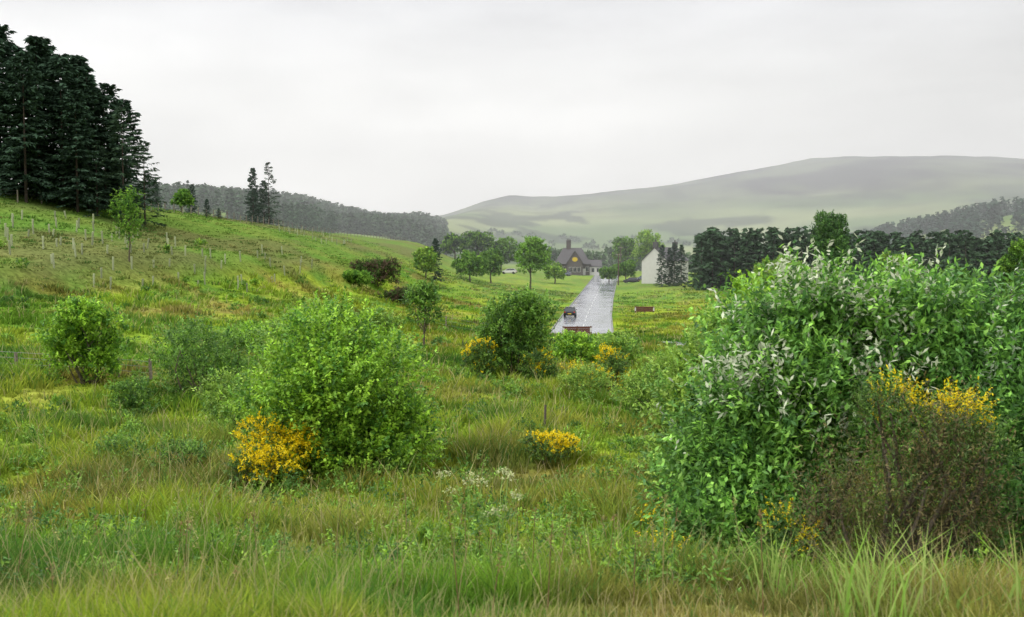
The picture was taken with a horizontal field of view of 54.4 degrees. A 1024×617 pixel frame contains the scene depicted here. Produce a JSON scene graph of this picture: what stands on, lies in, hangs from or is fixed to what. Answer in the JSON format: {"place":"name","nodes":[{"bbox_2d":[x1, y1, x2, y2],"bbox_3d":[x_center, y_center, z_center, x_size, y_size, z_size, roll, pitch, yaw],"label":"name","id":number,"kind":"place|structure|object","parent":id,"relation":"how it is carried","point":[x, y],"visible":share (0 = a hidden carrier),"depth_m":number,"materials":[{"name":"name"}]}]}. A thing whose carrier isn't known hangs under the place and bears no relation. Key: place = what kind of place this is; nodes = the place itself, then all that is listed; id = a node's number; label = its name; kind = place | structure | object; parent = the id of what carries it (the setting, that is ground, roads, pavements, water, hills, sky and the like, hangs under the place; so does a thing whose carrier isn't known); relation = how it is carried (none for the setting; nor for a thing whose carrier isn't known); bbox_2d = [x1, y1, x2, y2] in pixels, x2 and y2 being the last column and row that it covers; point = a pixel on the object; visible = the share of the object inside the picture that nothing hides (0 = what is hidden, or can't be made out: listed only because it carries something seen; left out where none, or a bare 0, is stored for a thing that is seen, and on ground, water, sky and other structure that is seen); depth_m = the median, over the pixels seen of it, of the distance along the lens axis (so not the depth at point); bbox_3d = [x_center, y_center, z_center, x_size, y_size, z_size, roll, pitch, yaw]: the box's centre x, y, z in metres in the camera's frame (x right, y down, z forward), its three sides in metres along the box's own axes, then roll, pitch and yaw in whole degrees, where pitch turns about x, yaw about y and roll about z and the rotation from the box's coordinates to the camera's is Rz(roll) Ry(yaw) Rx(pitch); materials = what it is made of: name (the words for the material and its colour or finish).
{"place":"outdoors","nodes":[
{"label":"outdoors","id":0,"kind":"place"},
{"bbox_2d":[0,155,1023,616],"bbox_3d":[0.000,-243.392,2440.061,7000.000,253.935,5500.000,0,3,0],"label":"ground","id":1,"kind":"structure","parent":0,"point":[868,193],"depth_m":627.58,"materials":[{"name":"plant"}]},
{"bbox_2d":[0,86,23,192],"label":"conifer tree","id":2,"kind":"object","parent":1,"relation":"on","point":[8,180],"visible":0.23,"depth_m":92.34,"materials":[{"name":"green plant"}]},
{"bbox_2d":[0,24,32,189],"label":"conifer tree","id":3,"kind":"object","parent":1,"relation":"on","point":[4,37],"visible":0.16,"depth_m":95.75,"materials":[{"name":"green plant"}]},
{"bbox_2d":[0,40,40,191],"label":"conifer tree","id":4,"kind":"object","parent":1,"relation":"on","point":[3,61],"visible":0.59,"depth_m":91.02,"materials":[{"name":"green plant"}]},
{"bbox_2d":[0,52,63,202],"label":"conifer tree","id":5,"kind":"object","parent":1,"relation":"on","point":[31,104],"visible":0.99,"depth_m":90.05,"materials":[{"name":"green plant"}]},
{"bbox_2d":[3,35,67,197],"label":"conifer tree","id":6,"kind":"object","parent":1,"relation":"on","point":[37,44],"visible":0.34,"depth_m":94.47,"materials":[{"name":"green plant"}]},
{"bbox_2d":[0,45,82,191],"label":"conifer tree","id":7,"kind":"object","parent":1,"relation":"on","point":[58,94],"visible":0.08,"depth_m":97.14,"materials":[{"name":"green plant"}]},
{"bbox_2d":[8,38,75,195],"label":"conifer tree","id":8,"kind":"object","parent":1,"relation":"on","point":[48,40],"visible":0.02,"depth_m":99.32,"materials":[{"name":"green plant"}]},
{"bbox_2d":[18,53,108,209],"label":"conifer tree","id":9,"kind":"object","parent":1,"relation":"on","point":[59,61],"visible":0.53,"depth_m":93.31,"materials":[{"name":"green plant"}]},
{"bbox_2d":[0,351,152,379],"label":"wire fence","id":10,"kind":"object","parent":1,"relation":"on","point":[15,357],"visible":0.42,"depth_m":37.51,"materials":[{"name":"grey metal"}]},
{"bbox_2d":[49,89,109,211],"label":"conifer tree","id":11,"kind":"object","parent":1,"relation":"on","point":[72,104],"visible":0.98,"depth_m":91.82,"materials":[{"name":"green plant"}]},
{"bbox_2d":[48,54,112,193],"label":"conifer tree","id":12,"kind":"object","parent":1,"relation":"on","point":[76,60],"visible":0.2,"depth_m":100.39,"materials":[{"name":"green plant"}]},
{"bbox_2d":[30,293,134,384],"bbox_3d":[-15.368,1.152,35.598,3.402,3.409,2.955,-3,4,-39],"label":"elder bush","id":13,"kind":"object","parent":1,"relation":"on","point":[71,337],"visible":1,"depth_m":35.15,"materials":[{"name":"green plant"}]},
{"bbox_2d":[57,76,124,208],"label":"conifer tree","id":14,"kind":"object","parent":1,"relation":"on","point":[90,81],"visible":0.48,"depth_m":95.75,"materials":[{"name":"green plant"}]},
{"bbox_2d":[72,140,117,216],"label":"conifer tree","id":15,"kind":"object","parent":1,"relation":"on","point":[98,162],"visible":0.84,"depth_m":93.28,"materials":[{"name":"green plant"}]},
{"bbox_2d":[70,95,137,211],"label":"conifer tree","id":16,"kind":"object","parent":1,"relation":"on","point":[105,105],"visible":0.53,"depth_m":96.75,"materials":[{"name":"green plant"}]},
{"bbox_2d":[87,82,145,202],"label":"conifer tree","id":17,"kind":"object","parent":1,"relation":"on","point":[108,89],"visible":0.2,"depth_m":101.73,"materials":[{"name":"green plant"}]},
{"bbox_2d":[81,428,157,464],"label":"hawthorn shrub","id":18,"kind":"object","parent":1,"relation":"on","point":[109,444],"visible":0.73,"depth_m":21.16,"materials":[{"name":"green plant"}]},
{"bbox_2d":[99,138,141,212],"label":"conifer tree","id":19,"kind":"object","parent":1,"relation":"on","point":[120,154],"visible":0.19,"depth_m":99.39,"materials":[{"name":"green plant"}]},
{"bbox_2d":[116,185,136,224],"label":"conifer tree","id":20,"kind":"object","parent":1,"relation":"on","point":[124,188],"visible":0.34,"depth_m":92.39,"materials":[{"name":"green plant"}]},
{"bbox_2d":[106,185,147,261],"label":"ash sapling","id":21,"kind":"object","parent":1,"relation":"on","point":[128,226],"visible":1,"depth_m":74.35,"materials":[{"name":"green plant"}]},
{"bbox_2d":[102,374,153,416],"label":"hawthorn shrub","id":22,"kind":"object","parent":1,"relation":"on","point":[127,401],"visible":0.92,"depth_m":30.90,"materials":[{"name":"green plant"}]},
{"bbox_2d":[94,106,165,225],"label":"conifer tree","id":23,"kind":"object","parent":1,"relation":"on","point":[117,129],"visible":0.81,"depth_m":94.34,"materials":[{"name":"green plant"}]},
{"bbox_2d":[103,99,159,207],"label":"conifer tree","id":24,"kind":"object","parent":1,"relation":"on","point":[129,114],"visible":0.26,"depth_m":105.24,"materials":[{"name":"green plant"}]},
{"bbox_2d":[119,140,170,226],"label":"conifer tree","id":25,"kind":"object","parent":1,"relation":"on","point":[146,143],"visible":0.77,"depth_m":97.46,"materials":[{"name":"green plant"}]},
{"bbox_2d":[150,180,163,208],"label":"conifer tree","id":26,"kind":"object","parent":1,"relation":"on","point":[156,192],"visible":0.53,"depth_m":159.03,"materials":[{"name":"green plant"}]},
{"bbox_2d":[0,210,351,291],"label":"tree guards","id":27,"kind":"object","parent":1,"relation":"on","point":[10,241],"visible":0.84,"depth_m":79.86,"materials":[{"name":"beige plastic"}]},
{"bbox_2d":[141,431,210,475],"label":"hawthorn shrub","id":28,"kind":"object","parent":1,"relation":"on","point":[201,450],"visible":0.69,"depth_m":19.57,"materials":[{"name":"green plant"}]},
{"bbox_2d":[170,188,195,211],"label":"hawthorn tree","id":29,"kind":"object","parent":1,"relation":"on","point":[182,197],"visible":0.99,"depth_m":138.52,"materials":[{"name":"green plant"}]},
{"bbox_2d":[28,178,339,232],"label":"distant conifer forest","id":30,"kind":"object","parent":1,"relation":"on","point":[289,215],"visible":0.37,"depth_m":492.04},
{"bbox_2d":[184,184,199,214],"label":"conifer tree","id":31,"kind":"object","parent":1,"relation":"on","point":[193,192],"visible":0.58,"depth_m":171.06,"materials":[{"name":"green plant"}]},
{"bbox_2d":[136,311,270,399],"bbox_3d":[-10.332,1.758,33.744,4.495,3.266,3.667,0,3,0],"label":"willow sapling","id":32,"kind":"object","parent":1,"relation":"on","point":[206,365],"visible":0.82,"depth_m":33.57,"materials":[{"name":"green plant"}]},
{"bbox_2d":[6,190,400,239],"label":"wire fence","id":33,"kind":"object","parent":1,"relation":"on","point":[242,217],"visible":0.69,"depth_m":162.50,"materials":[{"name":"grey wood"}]},
{"bbox_2d":[191,365,278,429],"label":"hawthorn shrub","id":34,"kind":"object","parent":1,"relation":"on","point":[222,386],"visible":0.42,"depth_m":27.21,"materials":[{"name":"green plant"}]},
{"bbox_2d":[221,317,280,351],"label":"bramble bush","id":35,"kind":"object","parent":1,"relation":"on","point":[242,329],"visible":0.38,"depth_m":49.57,"materials":[{"name":"green plant"}]},
{"bbox_2d":[243,168,264,222],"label":"conifer tree","id":36,"kind":"object","parent":1,"relation":"on","point":[256,189],"visible":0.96,"depth_m":178.89,"materials":[{"name":"green plant"}]},
{"bbox_2d":[254,180,274,223],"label":"conifer tree","id":37,"kind":"object","parent":1,"relation":"on","point":[262,195],"visible":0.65,"depth_m":181.91,"materials":[{"name":"green plant"}]},
{"bbox_2d":[254,162,283,225],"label":"conifer tree","id":38,"kind":"object","parent":1,"relation":"on","point":[268,183],"visible":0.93,"depth_m":180.00,"materials":[{"name":"green plant"}]},
{"bbox_2d":[220,406,326,489],"bbox_3d":[-4.397,2.732,18.678,2.045,1.726,1.896,0,3,0],"label":"gorse bush","id":39,"kind":"object","parent":1,"relation":"on","point":[263,457],"visible":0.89,"depth_m":18.56,"materials":[{"name":"yellow plant"}]},
{"bbox_2d":[131,181,453,256],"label":"distant conifer forest","id":40,"kind":"object","parent":1,"relation":"on","point":[423,228],"visible":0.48,"depth_m":631.90,"materials":[{"name":"plant"}]},
{"bbox_2d":[247,293,359,355],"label":"willow shrub","id":41,"kind":"object","parent":1,"relation":"on","point":[273,326],"visible":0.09,"depth_m":45.76,"materials":[{"name":"green plant"}]},
{"bbox_2d":[218,286,455,485],"bbox_3d":[-3.596,1.586,20.360,4.488,4.073,4.407,2,4,33],"label":"hawthorn bush","id":42,"kind":"object","parent":1,"relation":"on","point":[358,419],"visible":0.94,"depth_m":19.46,"materials":[{"name":"green plant"}]},
{"bbox_2d":[341,268,374,286],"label":"blackthorn scrub","id":43,"kind":"object","parent":1,"relation":"on","point":[359,277],"visible":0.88,"depth_m":116.84,"materials":[{"name":"green plant"}]},
{"bbox_2d":[349,255,401,286],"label":"blackthorn scrub","id":44,"kind":"object","parent":1,"relation":"on","point":[377,264],"visible":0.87,"depth_m":126.82,"materials":[{"name":"brown plant"}]},
{"bbox_2d":[353,300,403,357],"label":"willow shrub","id":45,"kind":"object","parent":1,"relation":"on","point":[379,316],"visible":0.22,"depth_m":50.01,"materials":[{"name":"green plant"}]},
{"bbox_2d":[377,285,423,304],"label":"blackthorn scrub","id":46,"kind":"object","parent":1,"relation":"on","point":[397,293],"visible":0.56,"depth_m":119.31,"materials":[{"name":"brown plant"}]},
{"bbox_2d":[398,278,448,344],"bbox_3d":[-5.365,0.490,60.219,2.753,4.721,2.967,3,5,44],"label":"ash sapling","id":47,"kind":"object","parent":1,"relation":"on","point":[422,297],"visible":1,"depth_m":59.89,"materials":[{"name":"green plant"}]},
{"bbox_2d":[411,246,437,276],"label":"hawthorn tree","id":48,"kind":"object","parent":1,"relation":"on","point":[426,256],"visible":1,"depth_m":166.80,"materials":[{"name":"green plant"}]},
{"bbox_2d":[430,238,445,281],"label":"conifer tree","id":49,"kind":"object","parent":1,"relation":"on","point":[435,243],"visible":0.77,"depth_m":169.68,"materials":[{"name":"green plant"}]},
{"bbox_2d":[438,232,472,258],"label":"sycamore tree","id":50,"kind":"object","parent":1,"relation":"on","point":[452,242],"visible":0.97,"depth_m":298.24,"materials":[{"name":"green plant"}]},
{"bbox_2d":[436,470,490,535],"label":"hogweed plant","id":51,"kind":"object","parent":1,"relation":"on","point":[467,494],"visible":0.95,"depth_m":13.76,"materials":[{"name":"green plant"}]},
{"bbox_2d":[0,463,928,616],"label":"tall seed stalks","id":52,"kind":"object","parent":1,"relation":"on","point":[28,513],"visible":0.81,"depth_m":8.70,"materials":[{"name":"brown plant"}]},
{"bbox_2d":[450,250,488,281],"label":"hawthorn tree","id":53,"kind":"object","parent":1,"relation":"on","point":[472,261],"visible":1,"depth_m":198.38,"materials":[{"name":"green plant"}]},
{"bbox_2d":[460,336,498,376],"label":"gorse bush","id":54,"kind":"object","parent":1,"relation":"on","point":[483,364],"visible":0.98,"depth_m":46.34,"materials":[{"name":"green plant"}]},
{"bbox_2d":[460,230,500,255],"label":"sycamore tree","id":55,"kind":"object","parent":1,"relation":"on","point":[481,239],"visible":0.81,"depth_m":302.26,"materials":[{"name":"green plant"}]},
{"bbox_2d":[478,246,504,282],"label":"hawthorn tree","id":56,"kind":"object","parent":1,"relation":"on","point":[494,257],"visible":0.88,"depth_m":213.91,"materials":[{"name":"green plant"}]},
{"bbox_2d":[468,467,523,550],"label":"hogweed plant","id":57,"kind":"object","parent":1,"relation":"on","point":[494,511],"visible":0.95,"depth_m":12.34,"materials":[{"name":"green plant"}]},
{"bbox_2d":[485,236,519,269],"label":"sycamore tree","id":58,"kind":"object","parent":1,"relation":"on","point":[506,247],"visible":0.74,"depth_m":306.41,"materials":[{"name":"green plant"}]},
{"bbox_2d":[0,210,1015,602],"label":"undergrowth plants","id":59,"kind":"object","parent":1,"relation":"on","point":[548,516],"visible":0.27,"depth_m":14.04,"materials":[{"name":"green plant"}]},
{"bbox_2d":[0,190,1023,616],"bbox_3d":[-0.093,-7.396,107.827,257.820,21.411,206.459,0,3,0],"label":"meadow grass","id":60,"kind":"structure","parent":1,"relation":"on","point":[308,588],"depth_m":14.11,"materials":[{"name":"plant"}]},
{"bbox_2d":[468,283,562,376],"bbox_3d":[0.008,1.115,48.300,4.870,4.815,4.587,0,3,0],"label":"willow bush","id":61,"kind":"object","parent":1,"relation":"on","point":[518,342],"visible":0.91,"depth_m":47.37,"materials":[{"name":"green plant"}]},
{"bbox_2d":[514,235,552,288],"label":"sycamore tree","id":62,"kind":"object","parent":1,"relation":"on","point":[535,256],"visible":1,"depth_m":202.49,"materials":[{"name":"green plant"}]},
{"bbox_2d":[515,346,560,380],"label":"gorse bush","id":63,"kind":"object","parent":1,"relation":"on","point":[540,366],"visible":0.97,"depth_m":46.25,"materials":[{"name":"green plant"}]},
{"bbox_2d":[518,427,580,464],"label":"gorse bush","id":64,"kind":"object","parent":1,"relation":"on","point":[542,440],"visible":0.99,"depth_m":21.53,"materials":[{"name":"yellow plant"}]},
{"bbox_2d":[543,261,566,283],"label":"hawthorn tree","id":65,"kind":"object","parent":1,"relation":"on","point":[555,271],"visible":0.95,"depth_m":238.28,"materials":[{"name":"green plant"}]},
{"bbox_2d":[562,326,591,332],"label":"wooden barrier","id":66,"kind":"object","parent":1,"relation":"on","point":[587,329],"visible":0.67,"depth_m":111.50,"materials":[{"name":"brown wood"}]},
{"bbox_2d":[542,329,612,364],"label":"bramble bush","id":67,"kind":"object","parent":1,"relation":"on","point":[584,346],"visible":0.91,"depth_m":55.06,"materials":[{"name":"green plant"}]},
{"bbox_2d":[555,239,601,275],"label":"stone inn","id":68,"kind":"structure","parent":1,"relation":"on","point":[574,261],"depth_m":298.43,"materials":[{"name":"stone"}]},
{"bbox_2d":[556,359,615,395],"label":"broom bush","id":69,"kind":"object","parent":1,"relation":"on","point":[584,372],"visible":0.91,"depth_m":37.11,"materials":[{"name":"green plant"}]},
{"bbox_2d":[598,266,616,281],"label":"hawthorn tree","id":70,"kind":"object","parent":1,"relation":"on","point":[607,273],"visible":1,"depth_m":260.58,"materials":[{"name":"green plant"}]},
{"bbox_2d":[589,342,631,391],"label":"broom bush","id":71,"kind":"object","parent":1,"relation":"on","point":[617,363],"visible":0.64,"depth_m":39.22,"materials":[{"name":"green plant"}]},
{"bbox_2d":[591,327,643,361],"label":"bramble bush","id":72,"kind":"object","parent":1,"relation":"on","point":[618,339],"visible":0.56,"depth_m":57.26,"materials":[{"name":"green plant"}]},
{"bbox_2d":[611,236,636,261],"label":"sycamore tree","id":73,"kind":"object","parent":1,"relation":"on","point":[625,244],"visible":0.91,"depth_m":342.24,"materials":[{"name":"green plant"}]},
{"bbox_2d":[612,259,637,279],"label":"hawthorn tree","id":74,"kind":"object","parent":1,"relation":"on","point":[627,268],"visible":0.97,"depth_m":260.50,"materials":[{"name":"green plant"}]},
{"bbox_2d":[635,306,654,312],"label":"wooden barrier","id":75,"kind":"object","parent":1,"relation":"on","point":[644,309],"visible":0.79,"depth_m":150.23,"materials":[{"name":"brown wood"}]},
{"bbox_2d":[607,345,683,414],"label":"bramble bush","id":76,"kind":"object","parent":1,"relation":"on","point":[637,380],"visible":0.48,"depth_m":30.95,"materials":[{"name":"green plant"}]},
{"bbox_2d":[630,229,665,262],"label":"sycamore tree","id":77,"kind":"object","parent":1,"relation":"on","point":[646,239],"visible":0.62,"depth_m":331.91,"materials":[{"name":"green plant"}]},
{"bbox_2d":[633,497,689,550],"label":"gorse bush","id":78,"kind":"object","parent":1,"relation":"on","point":[657,525],"visible":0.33,"depth_m":12.58,"materials":[{"name":"green plant"}]},
{"bbox_2d":[654,245,669,286],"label":"cypress tree","id":79,"kind":"object","parent":1,"relation":"on","point":[661,258],"visible":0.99,"depth_m":221.57,"materials":[{"name":"green plant"}]},
{"bbox_2d":[642,248,687,283],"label":"walls","id":80,"kind":"structure","parent":1,"relation":"on","point":[649,268],"depth_m":234.48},
{"bbox_2d":[641,247,688,261],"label":"roof","id":81,"kind":"structure","parent":80,"relation":"on","point":[666,250],"depth_m":235.67,"materials":[{"name":"stone"}]},
{"bbox_2d":[664,248,675,285],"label":"cypress tree","id":82,"kind":"object","parent":1,"relation":"on","point":[668,258],"visible":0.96,"depth_m":222.53,"materials":[{"name":"green plant"}]},
{"bbox_2d":[666,243,682,285],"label":"cypress tree","id":83,"kind":"object","parent":1,"relation":"on","point":[674,247],"visible":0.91,"depth_m":223.42,"materials":[{"name":"green plant"}]},
{"bbox_2d":[674,244,689,285],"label":"cypress tree","id":84,"kind":"object","parent":1,"relation":"on","point":[680,252],"visible":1,"depth_m":220.65,"materials":[{"name":"green plant"}]},
{"bbox_2d":[624,279,781,498],"bbox_3d":[3.671,1.599,17.613,4.254,4.245,2.580,-2,4,-35],"label":"hazel bush","id":85,"kind":"object","parent":1,"relation":"on","point":[688,348],"visible":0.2,"depth_m":17.36,"materials":[{"name":"green plant"}]},
{"bbox_2d":[464,202,987,271],"bbox_3d":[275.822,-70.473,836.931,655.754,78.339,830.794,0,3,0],"label":"distant hedgerow trees","id":86,"kind":"object","parent":1,"relation":"on","point":[555,253],"visible":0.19,"depth_m":499.43,"materials":[{"name":"green plant"}]},
{"bbox_2d":[662,491,824,570],"bbox_3d":[2.614,2.544,11.468,0.996,1.174,2.419,-1,4,-23],"label":"gorse bush","id":87,"kind":"object","parent":1,"relation":"on","point":[781,512],"visible":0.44,"depth_m":10.73,"materials":[{"name":"green plant"}]},
{"bbox_2d":[669,260,843,407],"bbox_3d":[5.590,1.338,22.062,4.631,4.847,3.203,-2,4,-34],"label":"hazel bush","id":88,"kind":"object","parent":1,"relation":"on","point":[741,288],"visible":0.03,"depth_m":21.99,"materials":[{"name":"green plant"}]},
{"bbox_2d":[752,254,796,286],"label":"hawthorn tree","id":89,"kind":"object","parent":1,"relation":"on","point":[764,261],"visible":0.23,"depth_m":164.10,"materials":[{"name":"green plant"}]},
{"bbox_2d":[625,232,1021,562],"bbox_3d":[4.021,1.262,13.219,5.933,4.539,3.744,-2,4,-28],"label":"willow bush","id":90,"kind":"object","parent":1,"relation":"on","point":[780,382],"visible":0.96,"depth_m":12.44,"materials":[{"name":"green plant"}]},
{"bbox_2d":[808,209,854,278],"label":"poplar tree","id":91,"kind":"object","parent":1,"relation":"on","point":[829,227],"visible":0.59,"depth_m":150.42,"materials":[{"name":"green plant"}]},
{"bbox_2d":[682,226,1023,295],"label":"conifer plantation","id":92,"kind":"object","parent":1,"relation":"on","point":[747,248],"visible":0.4,"depth_m":200.05,"materials":[{"name":"green plant"}]},
{"bbox_2d":[745,355,1023,571],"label":"gorse bush","id":93,"kind":"object","parent":1,"relation":"on","point":[941,501],"visible":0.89,"depth_m":10.26,"materials":[{"name":"green plant"}]},
{"bbox_2d":[878,251,923,283],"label":"hawthorn tree","id":94,"kind":"object","parent":1,"relation":"on","point":[891,258],"visible":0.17,"depth_m":149.73,"materials":[{"name":"green plant"}]},
{"bbox_2d":[842,364,1023,569],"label":"gorse bush","id":95,"kind":"object","parent":1,"relation":"on","point":[889,406],"visible":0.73,"depth_m":10.65,"materials":[{"name":"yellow plant"}]},
{"bbox_2d":[849,196,1023,251],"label":"distant conifer forest","id":96,"kind":"object","parent":1,"relation":"on","point":[990,214],"visible":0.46,"depth_m":656.05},
{"bbox_2d":[876,251,1023,570],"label":"willow bush","id":97,"kind":"object","parent":1,"relation":"on","point":[996,369],"visible":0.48,"depth_m":12.35,"materials":[{"name":"green plant"}]},
{"bbox_2d":[935,265,972,297],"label":"hawthorn tree","id":98,"kind":"object","parent":1,"relation":"on","point":[962,270],"visible":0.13,"depth_m":138.78,"materials":[{"name":"green plant"}]},
{"bbox_2d":[992,237,1023,296],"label":"hawthorn tree","id":99,"kind":"object","parent":1,"relation":"on","point":[1009,262],"visible":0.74,"depth_m":142.04,"materials":[{"name":"green plant"}]},
{"bbox_2d":[0,0,1023,215],"label":"sky","id":100,"kind":"structure","parent":0,"point":[435,107],"materials":[{"name":"white"}]},
{"bbox_2d":[551,271,617,333],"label":"road","id":101,"kind":"structure","parent":0,"point":[592,303],"depth_m":165.68,"materials":[{"name":"asphalt"}]},
{"bbox_2d":[563,307,576,316],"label":"car","id":102,"kind":"object","parent":101,"relation":"on","point":[569,311],"visible":1,"depth_m":141.50,"materials":[{"name":"black paint"}]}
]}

